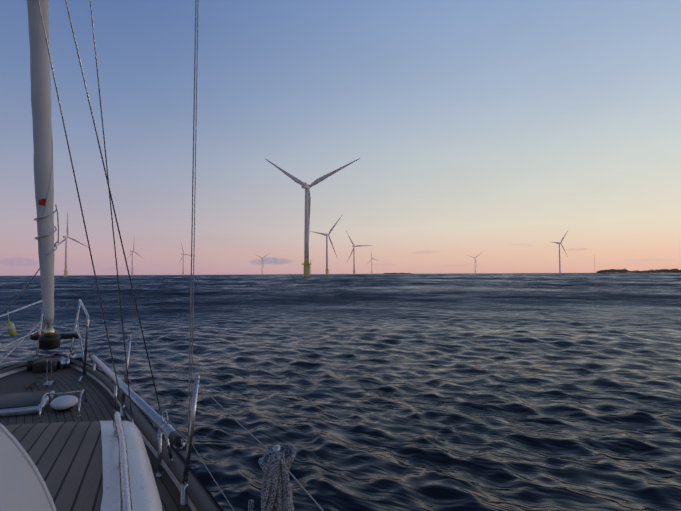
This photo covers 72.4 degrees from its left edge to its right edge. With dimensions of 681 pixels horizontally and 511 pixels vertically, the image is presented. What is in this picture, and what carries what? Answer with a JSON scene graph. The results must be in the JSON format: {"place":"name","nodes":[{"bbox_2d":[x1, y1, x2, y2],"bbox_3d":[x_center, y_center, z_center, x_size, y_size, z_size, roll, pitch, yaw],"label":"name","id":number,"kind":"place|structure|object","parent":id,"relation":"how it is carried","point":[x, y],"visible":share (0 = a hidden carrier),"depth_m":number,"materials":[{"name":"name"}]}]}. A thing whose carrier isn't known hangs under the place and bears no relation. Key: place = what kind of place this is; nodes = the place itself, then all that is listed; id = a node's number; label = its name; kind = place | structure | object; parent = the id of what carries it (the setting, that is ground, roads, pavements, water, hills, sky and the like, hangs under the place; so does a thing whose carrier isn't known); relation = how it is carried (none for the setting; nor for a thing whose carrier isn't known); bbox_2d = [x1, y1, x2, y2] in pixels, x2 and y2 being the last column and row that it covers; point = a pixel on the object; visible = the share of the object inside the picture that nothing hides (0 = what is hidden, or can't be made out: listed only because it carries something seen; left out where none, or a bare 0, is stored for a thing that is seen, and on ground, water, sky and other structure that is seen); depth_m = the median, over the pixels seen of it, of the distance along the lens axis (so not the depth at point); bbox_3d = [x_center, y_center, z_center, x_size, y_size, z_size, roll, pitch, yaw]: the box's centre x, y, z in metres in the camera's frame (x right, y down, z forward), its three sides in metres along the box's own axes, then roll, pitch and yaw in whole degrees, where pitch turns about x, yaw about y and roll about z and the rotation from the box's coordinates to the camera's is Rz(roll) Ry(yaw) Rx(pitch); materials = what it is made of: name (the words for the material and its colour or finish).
{"place":"outdoors","nodes":[
{"label":"outdoors","id":0,"kind":"place"},
{"bbox_2d":[0,273,680,510],"bbox_3d":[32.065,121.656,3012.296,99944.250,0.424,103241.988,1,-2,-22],"label":"sea","id":1,"kind":"structure","parent":0,"point":[475,392],"depth_m":9.44,"materials":[{"name":"liquid"}]},
{"bbox_2d":[54,213,88,275],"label":"turbine","id":2,"kind":"object","parent":1,"relation":"in","point":[65,270],"visible":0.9,"depth_m":948.09,"materials":[{"name":"grey metal"}]},
{"bbox_2d":[0,353,222,510],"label":"deck","id":3,"kind":"structure","parent":1,"relation":"on","point":[97,385],"depth_m":3.61,"materials":[{"name":"brown wood"}]},
{"bbox_2d":[0,0,59,387],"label":"furled headsail","id":4,"kind":"object","parent":3,"relation":"on","point":[41,106],"visible":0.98,"depth_m":4.12,"materials":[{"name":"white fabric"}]},
{"bbox_2d":[0,351,86,416],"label":"foredeck gear","id":5,"kind":"object","parent":3,"relation":"on","point":[19,404],"visible":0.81,"depth_m":3.90,"materials":[{"name":"black plastic"}]},
{"bbox_2d":[0,299,88,373],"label":"bow pulpit","id":6,"kind":"object","parent":3,"relation":"on","point":[75,334],"visible":0.69,"depth_m":5.41,"materials":[{"name":"silver metal"}]},
{"bbox_2d":[6,310,15,336],"bbox_3d":[-4.087,0.843,5.781,0.098,0.333,0.089,1,-2,-22],"label":"buoy","id":7,"kind":"object","parent":6,"relation":"hanging from","point":[10,326],"visible":1,"depth_m":5.75,"materials":[{"name":"green"}]},
{"bbox_2d":[38,389,86,419],"bbox_3d":[-2.223,1.187,3.744,0.298,0.179,0.420,1,-2,-22],"label":"deck vent","id":8,"kind":"object","parent":3,"relation":"on","point":[65,403],"visible":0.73,"depth_m":3.69,"materials":[{"name":"white plastic"}]},
{"bbox_2d":[3,421,162,510],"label":"coachroof","id":9,"kind":"object","parent":3,"relation":"on","point":[76,463],"visible":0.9,"depth_m":1.75,"materials":[{"name":"brown wood"}]},
{"bbox_2d":[0,423,56,510],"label":"sprayhood","id":10,"kind":"object","parent":9,"relation":"attached to","point":[23,486],"visible":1,"depth_m":0.88,"materials":[{"name":"fabric"}]},
{"bbox_2d":[113,411,132,510],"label":"handrail","id":11,"kind":"object","parent":9,"relation":"attached to","point":[125,488],"visible":0.92,"depth_m":1.48,"materials":[{"name":"silver metal"}]},
{"bbox_2d":[37,0,198,460],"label":"rigging wires","id":12,"kind":"object","parent":3,"relation":"on","point":[166,438],"visible":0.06,"depth_m":2.27,"materials":[{"name":"metal"}]},
{"bbox_2d":[89,353,186,476],"bbox_3d":[-1.724,1.090,3.629,0.080,0.404,3.393,1,-3,-35],"label":"spinnaker pole","id":13,"kind":"object","parent":3,"relation":"on","point":[171,433],"visible":0.81,"depth_m":2.73,"materials":[{"name":"metal"}]},
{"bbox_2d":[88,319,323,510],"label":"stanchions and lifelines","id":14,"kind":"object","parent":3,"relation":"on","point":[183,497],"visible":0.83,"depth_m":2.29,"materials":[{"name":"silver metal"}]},
{"bbox_2d":[248,444,295,510],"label":"coiled mooring line","id":15,"kind":"object","parent":14,"relation":"hanging from","point":[276,485],"visible":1,"depth_m":1.30,"materials":[{"name":"fabric"}]},
{"bbox_2d":[127,235,144,275],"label":"turbine","id":16,"kind":"object","parent":1,"relation":"in","point":[132,259],"visible":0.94,"depth_m":1539.12,"materials":[{"name":"grey metal"}]},
{"bbox_2d":[180,243,195,274],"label":"turbine","id":17,"kind":"object","parent":1,"relation":"in","point":[183,260],"visible":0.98,"depth_m":1766.13,"materials":[{"name":"grey metal"}]},
{"bbox_2d":[266,158,359,276],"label":"turbine","id":18,"kind":"object","parent":1,"relation":"in","point":[306,264],"visible":1,"depth_m":412.89,"materials":[{"name":"grey metal"}]},
{"bbox_2d":[311,216,341,274],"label":"turbine","id":19,"kind":"object","parent":1,"relation":"in","point":[327,236],"visible":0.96,"depth_m":926.05,"materials":[{"name":"grey metal"}]},
{"bbox_2d":[346,231,371,274],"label":"turbine","id":20,"kind":"object","parent":1,"relation":"in","point":[353,251],"visible":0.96,"depth_m":1311.71,"materials":[{"name":"grey metal"}]},
{"bbox_2d":[552,231,567,273],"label":"turbine","id":21,"kind":"object","parent":1,"relation":"on","point":[559,243],"visible":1,"depth_m":1236.36,"materials":[{"name":"grey metal"}]},
{"bbox_2d":[0,0,680,275],"label":"sky","id":22,"kind":"structure","parent":0,"point":[496,130],"materials":[{"name":"blue"}]},
{"bbox_2d":[569,268,680,273],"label":"island","id":23,"kind":"object","parent":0,"point":[624,270],"visible":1,"depth_m":1188.94,"materials":[{"name":"grey"}]}
]}

